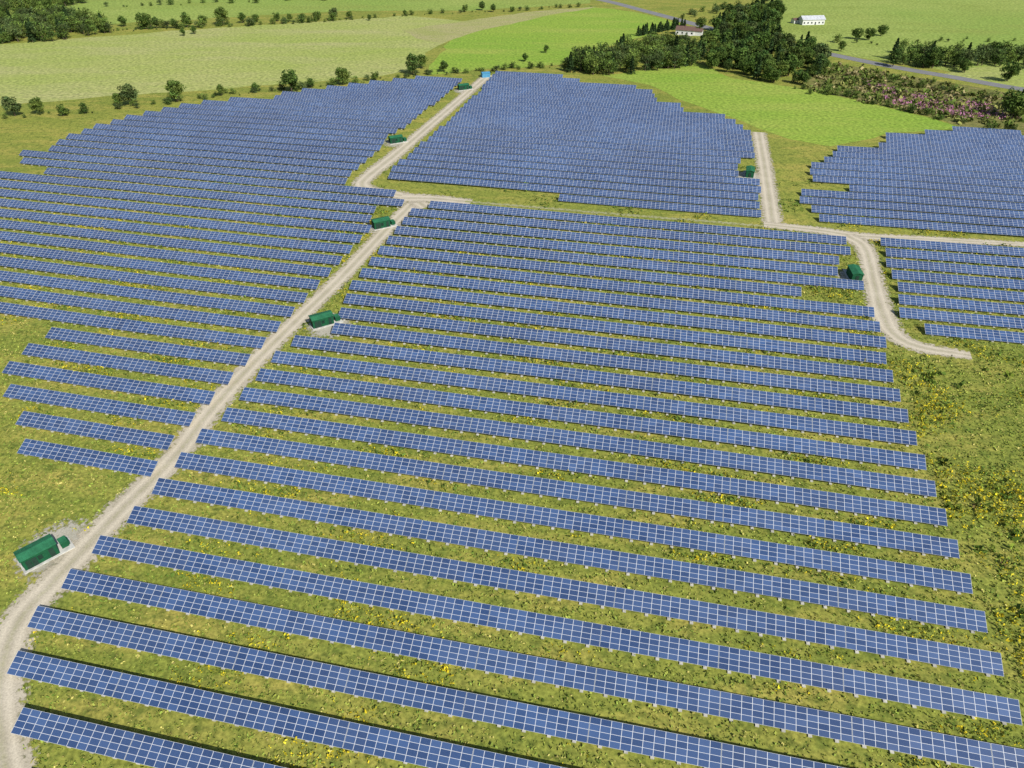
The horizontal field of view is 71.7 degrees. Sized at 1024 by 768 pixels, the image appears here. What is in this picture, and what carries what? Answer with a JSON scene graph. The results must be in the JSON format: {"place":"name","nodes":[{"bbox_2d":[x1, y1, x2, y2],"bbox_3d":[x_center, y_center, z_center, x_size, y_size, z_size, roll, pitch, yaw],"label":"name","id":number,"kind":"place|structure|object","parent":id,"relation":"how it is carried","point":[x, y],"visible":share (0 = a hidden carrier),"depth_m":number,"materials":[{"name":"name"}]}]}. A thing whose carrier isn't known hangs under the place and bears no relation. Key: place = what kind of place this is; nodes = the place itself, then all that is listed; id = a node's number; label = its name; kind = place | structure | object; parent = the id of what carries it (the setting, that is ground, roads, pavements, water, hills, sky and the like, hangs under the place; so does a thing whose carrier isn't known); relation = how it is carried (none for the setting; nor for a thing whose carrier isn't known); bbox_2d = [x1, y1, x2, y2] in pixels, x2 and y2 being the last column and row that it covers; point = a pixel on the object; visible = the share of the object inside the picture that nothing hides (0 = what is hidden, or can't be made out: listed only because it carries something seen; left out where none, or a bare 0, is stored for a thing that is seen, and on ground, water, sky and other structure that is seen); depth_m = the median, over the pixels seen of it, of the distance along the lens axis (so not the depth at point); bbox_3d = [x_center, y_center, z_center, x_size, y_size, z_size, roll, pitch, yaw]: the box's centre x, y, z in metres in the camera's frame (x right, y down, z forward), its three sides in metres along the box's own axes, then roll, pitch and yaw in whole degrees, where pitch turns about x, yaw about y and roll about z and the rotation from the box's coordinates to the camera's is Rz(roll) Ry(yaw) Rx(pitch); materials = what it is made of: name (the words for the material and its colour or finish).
{"place":"outdoors","nodes":[
{"label":"outdoors","id":0,"kind":"place"},
{"bbox_2d":[0,202,413,767],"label":"gravel road","id":1,"kind":"structure","parent":0,"point":[15,631],"depth_m":147.26,"materials":[{"name":"gravel"}]},
{"bbox_2d":[0,16,460,105],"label":"hay field","id":2,"kind":"structure","parent":0,"point":[143,63],"depth_m":488.94,"materials":[{"name":"plant"}]},
{"bbox_2d":[9,0,590,23],"bbox_3d":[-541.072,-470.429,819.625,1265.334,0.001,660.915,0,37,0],"label":"pasture","id":3,"kind":"structure","parent":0,"point":[164,10],"depth_m":658.18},
{"bbox_2d":[351,75,491,208],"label":"gravel road","id":4,"kind":"structure","parent":0,"point":[377,168],"depth_m":335.07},
{"bbox_2d":[401,7,592,42],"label":"dry grass field","id":5,"kind":"structure","parent":0,"point":[442,33],"depth_m":582.96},
{"bbox_2d":[0,0,1023,767],"bbox_3d":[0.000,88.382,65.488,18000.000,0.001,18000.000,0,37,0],"label":"ground","id":6,"kind":"structure","parent":0,"point":[32,130],"depth_m":154.82,"materials":[{"name":"plant"}]},
{"bbox_2d":[13,533,74,573],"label":"inverter cabin","id":7,"kind":"object","parent":6,"relation":"on","point":[30,557],"visible":1,"depth_m":137.19,"materials":[{"name":"metal"}]},
{"bbox_2d":[0,3,112,43],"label":"woodland","id":8,"kind":"object","parent":6,"relation":"on","point":[33,23],"visible":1,"depth_m":551.20,"materials":[{"name":"green plant"}]},
{"bbox_2d":[17,439,157,477],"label":"solar panel row","id":9,"kind":"object","parent":6,"relation":"on","point":[130,465],"visible":1,"depth_m":159.83,"materials":[{"name":"glass"}]},
{"bbox_2d":[16,411,174,450],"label":"solar panel row","id":10,"kind":"object","parent":6,"relation":"on","point":[112,433],"visible":1,"depth_m":167.50,"materials":[{"name":"glass"}]},
{"bbox_2d":[3,384,195,427],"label":"solar panel row","id":11,"kind":"object","parent":6,"relation":"on","point":[167,416],"visible":1,"depth_m":175.23,"materials":[{"name":"glass"}]},
{"bbox_2d":[2,361,214,405],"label":"solar panel row","id":12,"kind":"object","parent":6,"relation":"on","point":[102,382],"visible":1,"depth_m":182.72,"materials":[{"name":"glass"}]},
{"bbox_2d":[22,343,233,385],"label":"solar panel row","id":13,"kind":"object","parent":6,"relation":"on","point":[183,372],"visible":1,"depth_m":189.59,"materials":[{"name":"glass"}]},
{"bbox_2d":[0,302,266,349],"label":"solar panel row","id":14,"kind":"object","parent":6,"relation":"on","point":[157,329],"visible":1,"depth_m":205.12,"materials":[{"name":"glass"}]},
{"bbox_2d":[0,285,280,333],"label":"solar panel row","id":15,"kind":"object","parent":6,"relation":"on","point":[158,311],"visible":1,"depth_m":212.50,"materials":[{"name":"glass"}]},
{"bbox_2d":[0,270,294,318],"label":"solar panel row","id":16,"kind":"object","parent":6,"relation":"on","point":[173,297],"visible":1,"depth_m":219.95,"materials":[{"name":"glass"}]},
{"bbox_2d":[11,707,284,767],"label":"solar panel row","id":17,"kind":"object","parent":6,"relation":"on","point":[91,738],"visible":1,"depth_m":108.05,"materials":[{"name":"glass"}]},
{"bbox_2d":[45,327,250,366],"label":"solar panel row","id":18,"kind":"object","parent":6,"relation":"on","point":[164,349],"visible":1,"depth_m":196.36,"materials":[{"name":"glass"}]},
{"bbox_2d":[0,256,307,303],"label":"solar panel row","id":19,"kind":"object","parent":6,"relation":"on","point":[185,284],"visible":1,"depth_m":227.38,"materials":[{"name":"glass"}]},
{"bbox_2d":[0,243,319,290],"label":"solar panel row","id":20,"kind":"object","parent":6,"relation":"on","point":[221,274],"visible":1,"depth_m":234.73,"materials":[{"name":"glass"}]},
{"bbox_2d":[0,231,331,277],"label":"solar panel row","id":21,"kind":"object","parent":6,"relation":"on","point":[262,265],"visible":1,"depth_m":242.19,"materials":[{"name":"glass"}]},
{"bbox_2d":[0,219,342,265],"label":"solar panel row","id":22,"kind":"object","parent":6,"relation":"on","point":[198,245],"visible":1,"depth_m":249.58,"materials":[{"name":"glass"}]},
{"bbox_2d":[0,209,352,254],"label":"solar panel row","id":23,"kind":"object","parent":6,"relation":"on","point":[204,234],"visible":1,"depth_m":257.00,"materials":[{"name":"glass"}]},
{"bbox_2d":[0,198,361,244],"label":"solar panel row","id":24,"kind":"object","parent":6,"relation":"on","point":[209,224],"visible":1,"depth_m":264.39,"materials":[{"name":"glass"}]},
{"bbox_2d":[19,150,347,184],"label":"solar panel row","id":25,"kind":"object","parent":6,"relation":"on","point":[202,168],"visible":0.98,"depth_m":310.82,"materials":[{"name":"glass"}]},
{"bbox_2d":[0,189,371,233],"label":"solar panel row","id":26,"kind":"object","parent":6,"relation":"on","point":[246,217],"visible":1,"depth_m":271.74,"materials":[{"name":"glass"}]},
{"bbox_2d":[0,180,371,223],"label":"solar panel row","id":27,"kind":"object","parent":6,"relation":"on","point":[254,208],"visible":1,"depth_m":279.55,"materials":[{"name":"glass"}]},
{"bbox_2d":[0,171,376,214],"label":"solar panel row","id":28,"kind":"object","parent":6,"relation":"on","point":[300,203],"visible":1,"depth_m":287.12,"materials":[{"name":"glass"}]},
{"bbox_2d":[48,145,351,177],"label":"solar panel row","id":29,"kind":"object","parent":6,"relation":"on","point":[213,162],"visible":0.94,"depth_m":317.15,"materials":[{"name":"glass"}]},
{"bbox_2d":[20,157,395,197],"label":"solar panel row","id":30,"kind":"object","parent":6,"relation":"on","point":[230,179],"visible":0.99,"depth_m":300.82,"materials":[{"name":"glass"}]},
{"bbox_2d":[56,139,359,170],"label":"solar panel row","id":31,"kind":"object","parent":6,"relation":"on","point":[225,156],"visible":0.9,"depth_m":324.10,"materials":[{"name":"glass"}]},
{"bbox_2d":[65,133,367,163],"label":"solar panel row","id":32,"kind":"object","parent":6,"relation":"on","point":[216,148],"visible":0.93,"depth_m":331.08,"materials":[{"name":"glass"}]},
{"bbox_2d":[43,167,404,207],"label":"solar panel row","id":33,"kind":"object","parent":6,"relation":"on","point":[236,188],"visible":1,"depth_m":291.86,"materials":[{"name":"glass"}]},
{"bbox_2d":[81,128,374,157],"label":"solar panel row","id":34,"kind":"object","parent":6,"relation":"on","point":[222,142],"visible":0.91,"depth_m":337.68,"materials":[{"name":"glass"}]},
{"bbox_2d":[93,123,381,151],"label":"solar panel row","id":35,"kind":"object","parent":6,"relation":"on","point":[254,138],"visible":0.88,"depth_m":344.41,"materials":[{"name":"glass"}]},
{"bbox_2d":[110,119,384,144],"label":"solar panel row","id":36,"kind":"object","parent":6,"relation":"on","point":[269,133],"visible":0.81,"depth_m":351.06,"materials":[{"name":"glass"}]},
{"bbox_2d":[124,115,387,138],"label":"solar panel row","id":37,"kind":"object","parent":6,"relation":"on","point":[261,126],"visible":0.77,"depth_m":357.81,"materials":[{"name":"glass"}]},
{"bbox_2d":[143,111,397,134],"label":"solar panel row","id":38,"kind":"object","parent":6,"relation":"on","point":[276,122],"visible":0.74,"depth_m":363.91,"materials":[{"name":"glass"}]},
{"bbox_2d":[161,107,406,129],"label":"solar panel row","id":39,"kind":"object","parent":6,"relation":"on","point":[291,117],"visible":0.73,"depth_m":370.10,"materials":[{"name":"glass"}]},
{"bbox_2d":[6,650,564,767],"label":"solar panel row","id":40,"kind":"object","parent":6,"relation":"on","point":[380,743],"visible":1,"depth_m":111.50,"materials":[{"name":"glass"}]},
{"bbox_2d":[27,606,843,767],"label":"solar panel row","id":41,"kind":"object","parent":6,"relation":"on","point":[626,738],"visible":1,"depth_m":114.19,"materials":[{"name":"glass"}]},
{"bbox_2d":[0,211,1023,767],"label":"goldenrod flowers","id":42,"kind":"object","parent":6,"relation":"on","point":[558,477],"visible":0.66,"depth_m":152.07,"materials":[{"name":"yellow plant"}]},
{"bbox_2d":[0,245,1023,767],"bbox_3d":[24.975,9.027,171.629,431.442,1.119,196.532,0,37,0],"label":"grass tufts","id":43,"kind":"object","parent":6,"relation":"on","point":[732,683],"visible":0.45,"depth_m":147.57,"materials":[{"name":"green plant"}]},
{"bbox_2d":[35,165,1023,586],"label":"weed patches","id":44,"kind":"object","parent":6,"relation":"on","point":[573,387],"visible":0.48,"depth_m":182.77,"materials":[{"name":"green plant"}]},
{"bbox_2d":[61,569,1023,767],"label":"solar panel row","id":45,"kind":"object","parent":6,"relation":"on","point":[891,738],"visible":1,"depth_m":116.97,"materials":[{"name":"glass"}]},
{"bbox_2d":[92,535,1021,724],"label":"solar panel row","id":46,"kind":"object","parent":6,"relation":"on","point":[943,699],"visible":1,"depth_m":123.34,"materials":[{"name":"glass"}]},
{"bbox_2d":[126,506,1003,676],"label":"solar panel row","id":47,"kind":"object","parent":6,"relation":"on","point":[933,653],"visible":1,"depth_m":129.99,"materials":[{"name":"glass"}]},
{"bbox_2d":[151,478,987,633],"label":"solar panel row","id":48,"kind":"object","parent":6,"relation":"on","point":[897,608],"visible":1,"depth_m":136.76,"materials":[{"name":"glass"}]},
{"bbox_2d":[174,452,972,594],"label":"solar panel row","id":49,"kind":"object","parent":6,"relation":"on","point":[887,571],"visible":1,"depth_m":143.49,"materials":[{"name":"glass"}]},
{"bbox_2d":[388,172,759,208],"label":"solar panel row","id":50,"kind":"object","parent":6,"relation":"on","point":[597,192],"visible":0.94,"depth_m":288.73,"materials":[{"name":"glass"}]},
{"bbox_2d":[391,165,757,199],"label":"solar panel row","id":51,"kind":"object","parent":6,"relation":"on","point":[602,185],"visible":0.87,"depth_m":295.52,"materials":[{"name":"glass"}]},
{"bbox_2d":[413,147,738,176],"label":"solar panel row","id":52,"kind":"object","parent":6,"relation":"on","point":[664,168],"visible":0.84,"depth_m":315.99,"materials":[{"name":"glass"}]},
{"bbox_2d":[195,428,959,558],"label":"solar panel row","id":53,"kind":"object","parent":6,"relation":"on","point":[946,548],"visible":1,"depth_m":150.23,"materials":[{"name":"glass"}]},
{"bbox_2d":[419,141,737,169],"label":"solar panel row","id":54,"kind":"object","parent":6,"relation":"on","point":[701,164],"visible":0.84,"depth_m":322.60,"materials":[{"name":"glass"}]},
{"bbox_2d":[397,159,760,192],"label":"solar panel row","id":55,"kind":"object","parent":6,"relation":"on","point":[613,178],"visible":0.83,"depth_m":301.97,"materials":[{"name":"glass"}]},
{"bbox_2d":[407,153,759,184],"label":"solar panel row","id":56,"kind":"object","parent":6,"relation":"on","point":[653,174],"visible":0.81,"depth_m":308.52,"materials":[{"name":"glass"}]},
{"bbox_2d":[221,407,946,526],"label":"solar panel row","id":57,"kind":"object","parent":6,"relation":"on","point":[815,498],"visible":1,"depth_m":156.83,"materials":[{"name":"glass"}]},
{"bbox_2d":[428,136,740,163],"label":"solar panel row","id":58,"kind":"object","parent":6,"relation":"on","point":[736,160],"visible":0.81,"depth_m":329.11,"materials":[{"name":"glass"}]},
{"bbox_2d":[239,387,936,497],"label":"solar panel row","id":59,"kind":"object","parent":6,"relation":"on","point":[866,479],"visible":1,"depth_m":163.56,"materials":[{"name":"glass"}]},
{"bbox_2d":[378,246,800,296],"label":"solar panel row","id":60,"kind":"object","parent":6,"relation":"on","point":[715,283],"visible":1,"depth_m":232.08,"materials":[{"name":"glass"}]},
{"bbox_2d":[256,368,926,470],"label":"solar panel row","id":61,"kind":"object","parent":6,"relation":"on","point":[824,449],"visible":1,"depth_m":170.28,"materials":[{"name":"glass"}]},
{"bbox_2d":[271,351,916,446],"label":"solar panel row","id":62,"kind":"object","parent":6,"relation":"on","point":[820,426],"visible":1,"depth_m":176.97,"materials":[{"name":"glass"}]},
{"bbox_2d":[433,131,754,157],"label":"solar panel row","id":63,"kind":"object","parent":6,"relation":"on","point":[600,145],"visible":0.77,"depth_m":335.07,"materials":[{"name":"glass"}]},
{"bbox_2d":[438,126,753,151],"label":"solar panel row","id":64,"kind":"object","parent":6,"relation":"on","point":[604,139],"visible":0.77,"depth_m":341.62,"materials":[{"name":"glass"}]},
{"bbox_2d":[446,121,752,145],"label":"solar panel row","id":65,"kind":"object","parent":6,"relation":"on","point":[605,134],"visible":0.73,"depth_m":348.27,"materials":[{"name":"glass"}]},
{"bbox_2d":[463,103,735,123],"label":"solar panel row","id":66,"kind":"object","parent":6,"relation":"on","point":[611,114],"visible":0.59,"depth_m":375.52,"materials":[{"name":"glass"}]},
{"bbox_2d":[291,335,908,423],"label":"solar panel row","id":67,"kind":"object","parent":6,"relation":"on","point":[860,410],"visible":1,"depth_m":183.55,"materials":[{"name":"glass"}]},
{"bbox_2d":[450,116,751,140],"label":"solar panel row","id":68,"kind":"object","parent":6,"relation":"on","point":[608,129],"visible":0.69,"depth_m":354.87,"materials":[{"name":"glass"}]},
{"bbox_2d":[459,107,742,129],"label":"solar panel row","id":69,"kind":"object","parent":6,"relation":"on","point":[615,119],"visible":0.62,"depth_m":368.38,"materials":[{"name":"glass"}]},
{"bbox_2d":[455,112,750,134],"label":"solar panel row","id":70,"kind":"object","parent":6,"relation":"on","point":[609,124],"visible":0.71,"depth_m":361.55,"materials":[{"name":"glass"}]},
{"bbox_2d":[343,293,886,364],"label":"solar panel row","id":71,"kind":"object","parent":6,"relation":"on","point":[813,350],"visible":1,"depth_m":203.38,"materials":[{"name":"glass"}]},
{"bbox_2d":[338,307,892,382],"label":"solar panel row","id":72,"kind":"object","parent":6,"relation":"on","point":[778,363],"visible":0.99,"depth_m":196.53,"materials":[{"name":"glass"}]},
{"bbox_2d":[331,323,900,402],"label":"solar panel row","id":73,"kind":"object","parent":6,"relation":"on","point":[835,388],"visible":1,"depth_m":189.75,"materials":[{"name":"glass"}]},
{"bbox_2d":[394,226,837,275],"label":"solar panel row","id":74,"kind":"object","parent":6,"relation":"on","point":[688,257],"visible":0.99,"depth_m":244.15,"materials":[{"name":"glass"}]},
{"bbox_2d":[349,280,886,348],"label":"solar panel row","id":75,"kind":"object","parent":6,"relation":"on","point":[803,334],"visible":1,"depth_m":210.01,"materials":[{"name":"glass"}]},
{"bbox_2d":[359,268,879,332],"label":"solar panel row","id":76,"kind":"object","parent":6,"relation":"on","point":[745,312],"visible":1,"depth_m":216.73,"materials":[{"name":"glass"}]},
{"bbox_2d":[402,217,838,264],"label":"solar panel row","id":77,"kind":"object","parent":6,"relation":"on","point":[714,249],"visible":1,"depth_m":250.68,"materials":[{"name":"glass"}]},
{"bbox_2d":[369,257,874,317],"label":"solar panel row","id":78,"kind":"object","parent":6,"relation":"on","point":[715,296],"visible":1,"depth_m":223.40,"materials":[{"name":"glass"}]},
{"bbox_2d":[386,236,863,290],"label":"solar panel row","id":79,"kind":"object","parent":6,"relation":"on","point":[791,279],"visible":1,"depth_m":236.84,"materials":[{"name":"glass"}]},
{"bbox_2d":[409,208,850,255],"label":"solar panel row","id":80,"kind":"object","parent":6,"relation":"on","point":[702,238],"visible":0.98,"depth_m":256.88,"materials":[{"name":"glass"}]},
{"bbox_2d":[561,31,709,74],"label":"woodland","id":81,"kind":"object","parent":6,"relation":"on","point":[628,51],"visible":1,"depth_m":464.33,"materials":[{"name":"green plant"}]},
{"bbox_2d":[428,201,846,244],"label":"solar panel row","id":82,"kind":"object","parent":6,"relation":"on","point":[716,229],"visible":0.94,"depth_m":263.21,"materials":[{"name":"glass"}]},
{"bbox_2d":[558,194,760,216],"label":"solar panel row","id":83,"kind":"object","parent":6,"relation":"on","point":[666,206],"visible":1,"depth_m":276.43,"materials":[{"name":"glass"}]},
{"bbox_2d":[700,0,831,83],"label":"woodland","id":84,"kind":"object","parent":6,"relation":"on","point":[752,39],"visible":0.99,"depth_m":473.87,"materials":[{"name":"green plant"}]},
{"bbox_2d":[800,196,1023,217],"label":"solar panel row","id":85,"kind":"object","parent":6,"relation":"on","point":[918,207],"visible":0.91,"depth_m":274.74,"materials":[{"name":"glass"}]},
{"bbox_2d":[801,189,1023,209],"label":"solar panel row","id":86,"kind":"object","parent":6,"relation":"on","point":[919,199],"visible":0.87,"depth_m":281.04,"materials":[{"name":"glass"}]},
{"bbox_2d":[810,168,1023,187],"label":"solar panel row","id":87,"kind":"object","parent":6,"relation":"on","point":[943,179],"visible":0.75,"depth_m":299.74,"materials":[{"name":"glass"}]},
{"bbox_2d":[811,205,1023,227],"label":"solar panel row","id":88,"kind":"object","parent":6,"relation":"on","point":[923,216],"visible":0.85,"depth_m":268.08,"materials":[{"name":"glass"}]},
{"bbox_2d":[811,162,1023,180],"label":"solar panel row","id":89,"kind":"object","parent":6,"relation":"on","point":[937,172],"visible":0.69,"depth_m":306.09,"materials":[{"name":"glass"}]},
{"bbox_2d":[813,175,1023,194],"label":"solar panel row","id":90,"kind":"object","parent":6,"relation":"on","point":[930,185],"visible":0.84,"depth_m":293.34,"materials":[{"name":"glass"}]},
{"bbox_2d":[819,214,1023,235],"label":"solar panel row","id":91,"kind":"object","parent":6,"relation":"on","point":[946,227],"visible":1,"depth_m":261.58,"materials":[{"name":"glass"}]},
{"bbox_2d":[886,258,1023,279],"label":"solar panel row","id":92,"kind":"object","parent":6,"relation":"on","point":[956,268],"visible":1,"depth_m":234.21,"materials":[{"name":"glass"}]},
{"bbox_2d":[898,294,1023,315],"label":"solar panel row","id":93,"kind":"object","parent":6,"relation":"on","point":[975,306],"visible":1,"depth_m":215.06,"materials":[{"name":"glass"}]},
{"bbox_2d":[899,307,1023,329],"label":"solar panel row","id":94,"kind":"object","parent":6,"relation":"on","point":[967,318],"visible":1,"depth_m":208.76,"materials":[{"name":"glass"}]},
{"bbox_2d":[908,360,1023,676],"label":"goldenrod flowers","id":95,"kind":"object","parent":6,"relation":"on","point":[980,489],"visible":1,"depth_m":151.32,"materials":[{"name":"yellow plant"}]},
{"bbox_2d":[427,7,679,74],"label":"green field","id":96,"kind":"structure","parent":0,"point":[560,35],"depth_m":540.74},
{"bbox_2d":[752,132,783,222],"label":"gravel road","id":97,"kind":"structure","parent":0,"point":[770,209],"depth_m":301.67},
{"bbox_2d":[602,63,953,145],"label":"green field","id":98,"kind":"structure","parent":0,"point":[803,115],"depth_m":390.43,"materials":[{"name":"plant"}]},
{"bbox_2d":[764,221,1023,246],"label":"gravel road","id":99,"kind":"structure","parent":0,"point":[824,230],"depth_m":256.88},
{"bbox_2d":[768,0,1023,82],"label":"pasture","id":100,"kind":"structure","parent":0,"point":[977,22],"depth_m":590.10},
{"bbox_2d":[887,38,977,69],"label":"woodland","id":101,"kind":"object","parent":100,"relation":"on","point":[958,54],"visible":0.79,"depth_m":467.43,"materials":[{"name":"green plant"}]},
{"bbox_2d":[846,234,971,358],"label":"gravel road","id":102,"kind":"structure","parent":0,"point":[877,297],"depth_m":217.16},
{"bbox_2d":[801,63,1023,134],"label":"scrub ground","id":103,"kind":"structure","parent":0,"point":[975,123],"depth_m":408.56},
{"bbox_2d":[803,61,1023,128],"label":"scrub brush","id":104,"kind":"object","parent":103,"relation":"on","point":[855,75],"visible":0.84,"depth_m":411.26,"materials":[{"name":"green plant"}]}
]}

